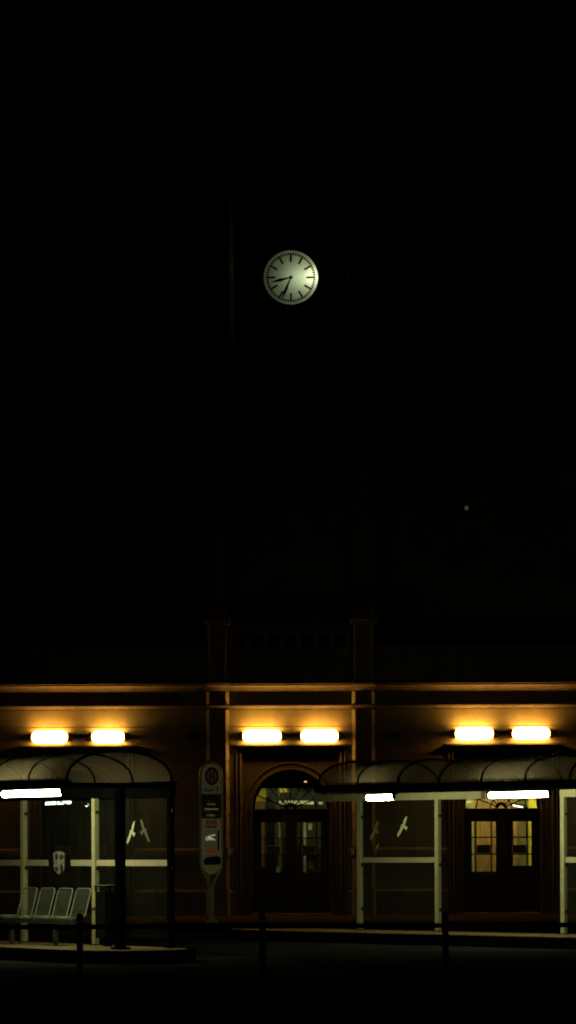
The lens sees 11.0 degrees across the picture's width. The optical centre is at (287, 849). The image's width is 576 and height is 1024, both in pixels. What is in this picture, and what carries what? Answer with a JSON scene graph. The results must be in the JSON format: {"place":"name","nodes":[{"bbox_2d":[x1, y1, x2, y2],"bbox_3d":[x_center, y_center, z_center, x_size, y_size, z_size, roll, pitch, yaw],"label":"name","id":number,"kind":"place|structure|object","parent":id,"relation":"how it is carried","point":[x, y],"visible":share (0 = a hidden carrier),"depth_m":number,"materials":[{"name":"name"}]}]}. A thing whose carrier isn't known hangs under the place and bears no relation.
{"place":"outdoors","nodes":[
{"label":"outdoors","id":0,"kind":"place"},
{"bbox_2d":[0,68,575,915],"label":"station building","id":1,"kind":"structure","parent":0,"point":[232,506],"depth_m":68.02,"materials":[{"name":"brick"}]},
{"bbox_2d":[45,799,72,804],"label":"ceiling lamp","id":2,"kind":"object","parent":1,"relation":"hanging from","point":[52,802],"visible":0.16,"depth_m":68.71,"materials":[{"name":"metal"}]},
{"bbox_2d":[52,284,85,354],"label":"window","id":3,"kind":"structure","parent":1,"relation":"in","point":[68,298],"depth_m":68.78,"materials":[{"name":"paint"}]},
{"bbox_2d":[52,465,85,539],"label":"window","id":4,"kind":"structure","parent":1,"relation":"in","point":[68,479],"depth_m":68.78,"materials":[{"name":"glass"}]},
{"bbox_2d":[42,810,114,913],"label":"door","id":5,"kind":"structure","parent":1,"relation":"in","point":[79,879],"depth_m":65.15,"materials":[{"name":"brown wood"}]},
{"bbox_2d":[28,731,129,742],"bbox_3d":[-4.502,-2.428,64.461,2.197,0.270,0.278,0,0,0],"label":"wall lamp","id":6,"kind":"object","parent":1,"relation":"attached to","point":[64,737],"visible":1,"depth_m":64.36,"materials":[{"name":"glass"}]},
{"bbox_2d":[119,284,148,354],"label":"window","id":7,"kind":"structure","parent":1,"relation":"in","point":[133,296],"depth_m":68.78,"materials":[{"name":"glass"}]},
{"bbox_2d":[119,465,148,539],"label":"window","id":8,"kind":"structure","parent":1,"relation":"in","point":[133,477],"depth_m":68.78,"materials":[{"name":"glass"}]},
{"bbox_2d":[255,242,326,315],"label":"station clock","id":9,"kind":"object","parent":1,"relation":"attached to","point":[290,278],"visible":1,"depth_m":67.68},
{"bbox_2d":[238,730,343,741],"bbox_3d":[0.064,-2.449,64.461,2.261,0.270,0.278,0,0,0],"label":"wall lamp","id":10,"kind":"object","parent":1,"relation":"attached to","point":[277,735],"visible":1,"depth_m":64.35,"materials":[{"name":"glass"}]},
{"bbox_2d":[252,809,329,912],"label":"door","id":11,"kind":"structure","parent":1,"relation":"in","point":[290,891],"depth_m":65.15,"materials":[{"name":"brown wood"}]},
{"bbox_2d":[303,822,305,871],"bbox_3d":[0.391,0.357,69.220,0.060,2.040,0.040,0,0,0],"label":"screen door","id":12,"kind":"structure","parent":1,"relation":"in","point":[304,823],"depth_m":69.20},
{"bbox_2d":[432,284,461,354],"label":"window","id":13,"kind":"structure","parent":1,"relation":"in","point":[446,297],"depth_m":68.75,"materials":[{"name":"glass"}]},
{"bbox_2d":[432,465,461,539],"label":"window","id":14,"kind":"structure","parent":1,"relation":"in","point":[446,478],"depth_m":68.76,"materials":[{"name":"glass"}]},
{"bbox_2d":[464,808,539,911],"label":"door","id":15,"kind":"structure","parent":1,"relation":"in","point":[500,890],"depth_m":65.15,"materials":[{"name":"brown wood"}]},
{"bbox_2d":[451,727,554,739],"bbox_3d":[4.619,-2.503,64.461,2.240,0.270,0.278,0,0,0],"label":"wall lamp","id":16,"kind":"object","parent":1,"relation":"attached to","point":[488,733],"visible":1,"depth_m":64.36,"materials":[{"name":"glass"}]},
{"bbox_2d":[495,284,528,354],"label":"window","id":17,"kind":"structure","parent":1,"relation":"in","point":[511,299],"depth_m":68.78,"materials":[{"name":"glass"}]},
{"bbox_2d":[495,465,528,539],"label":"window","id":18,"kind":"structure","parent":1,"relation":"in","point":[511,480],"depth_m":68.78,"materials":[{"name":"glass"}]},
{"bbox_2d":[513,791,523,807],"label":"ceiling lamp","id":19,"kind":"object","parent":1,"relation":"hanging from","point":[516,804],"visible":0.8,"depth_m":66.52,"materials":[{"name":"metal"}]},
{"bbox_2d":[528,791,536,865],"bbox_3d":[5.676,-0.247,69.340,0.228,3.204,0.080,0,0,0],"label":"room door","id":20,"kind":"structure","parent":1,"relation":"in","point":[532,803],"depth_m":69.30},
{"bbox_2d":[0,929,575,1023],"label":"road","id":21,"kind":"structure","parent":0,"point":[220,974],"depth_m":37.24,"materials":[{"name":"black asphalt"}]},
{"bbox_2d":[0,941,185,950],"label":"bus platform","id":22,"kind":"structure","parent":21,"relation":"on","point":[67,946],"depth_m":43.54,"materials":[{"name":"grey concrete"}]},
{"bbox_2d":[0,887,90,945],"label":"wire seat bench","id":23,"kind":"object","parent":22,"relation":"on","point":[11,919],"visible":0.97,"depth_m":44.69,"materials":[{"name":"grey metal"}]},
{"bbox_2d":[0,749,178,949],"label":"bus shelter","id":24,"kind":"object","parent":22,"relation":"on","point":[119,775],"visible":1,"depth_m":43.23,"materials":[{"name":"metal"}]},
{"bbox_2d":[94,885,114,945],"bbox_3d":[-2.643,0.959,43.900,0.284,0.895,0.284,0,0,-38],"label":"litter bin","id":25,"kind":"object","parent":22,"relation":"on","point":[104,907],"visible":0.8,"depth_m":43.80,"materials":[{"name":"metal"}]},
{"bbox_2d":[0,940,195,963],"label":"bus platform kerb","id":26,"kind":"structure","parent":21,"relation":"on","point":[187,955],"depth_m":42.02,"materials":[{"name":"concrete"}]},
{"bbox_2d":[0,921,575,932],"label":"pavement kerb","id":27,"kind":"structure","parent":21,"relation":"on","point":[222,930],"depth_m":57.56,"materials":[{"name":"concrete"}]},
{"bbox_2d":[224,928,575,949],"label":"bus platform kerb","id":28,"kind":"structure","parent":21,"relation":"on","point":[429,939],"depth_m":49.74,"materials":[{"name":"concrete"}]},
{"bbox_2d":[238,928,575,937],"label":"bus platform","id":29,"kind":"structure","parent":21,"relation":"on","point":[440,932],"depth_m":50.58,"materials":[{"name":"grey concrete"}]},
{"bbox_2d":[314,754,575,933],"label":"bus shelter","id":30,"kind":"object","parent":29,"relation":"on","point":[437,780],"visible":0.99,"depth_m":49.22,"materials":[{"name":"metal"}]},
{"bbox_2d":[0,913,575,928],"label":"station pavement","id":31,"kind":"structure","parent":0,"point":[340,918],"depth_m":60.96,"materials":[{"name":"grey concrete"}]},
{"bbox_2d":[199,761,222,922],"bbox_3d":[-1.483,-0.160,57.900,0.602,3.125,0.170,0,0,-43],"label":"bus stop sign","id":32,"kind":"object","parent":31,"relation":"on","point":[210,828],"visible":1,"depth_m":57.87,"materials":[{"name":"metal"}]},
{"bbox_2d":[0,0,575,229],"label":"sky","id":33,"kind":"structure","parent":0,"point":[96,95],"materials":[{"name":"black"}]},
{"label":"planted verge","id":34,"kind":"structure","parent":0,"visible":0},
{"bbox_2d":[0,912,575,1023],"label":"railing","id":35,"kind":"object","parent":34,"relation":"on","point":[262,926],"visible":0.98,"depth_m":19.98,"materials":[{"name":"metal"}]}
]}

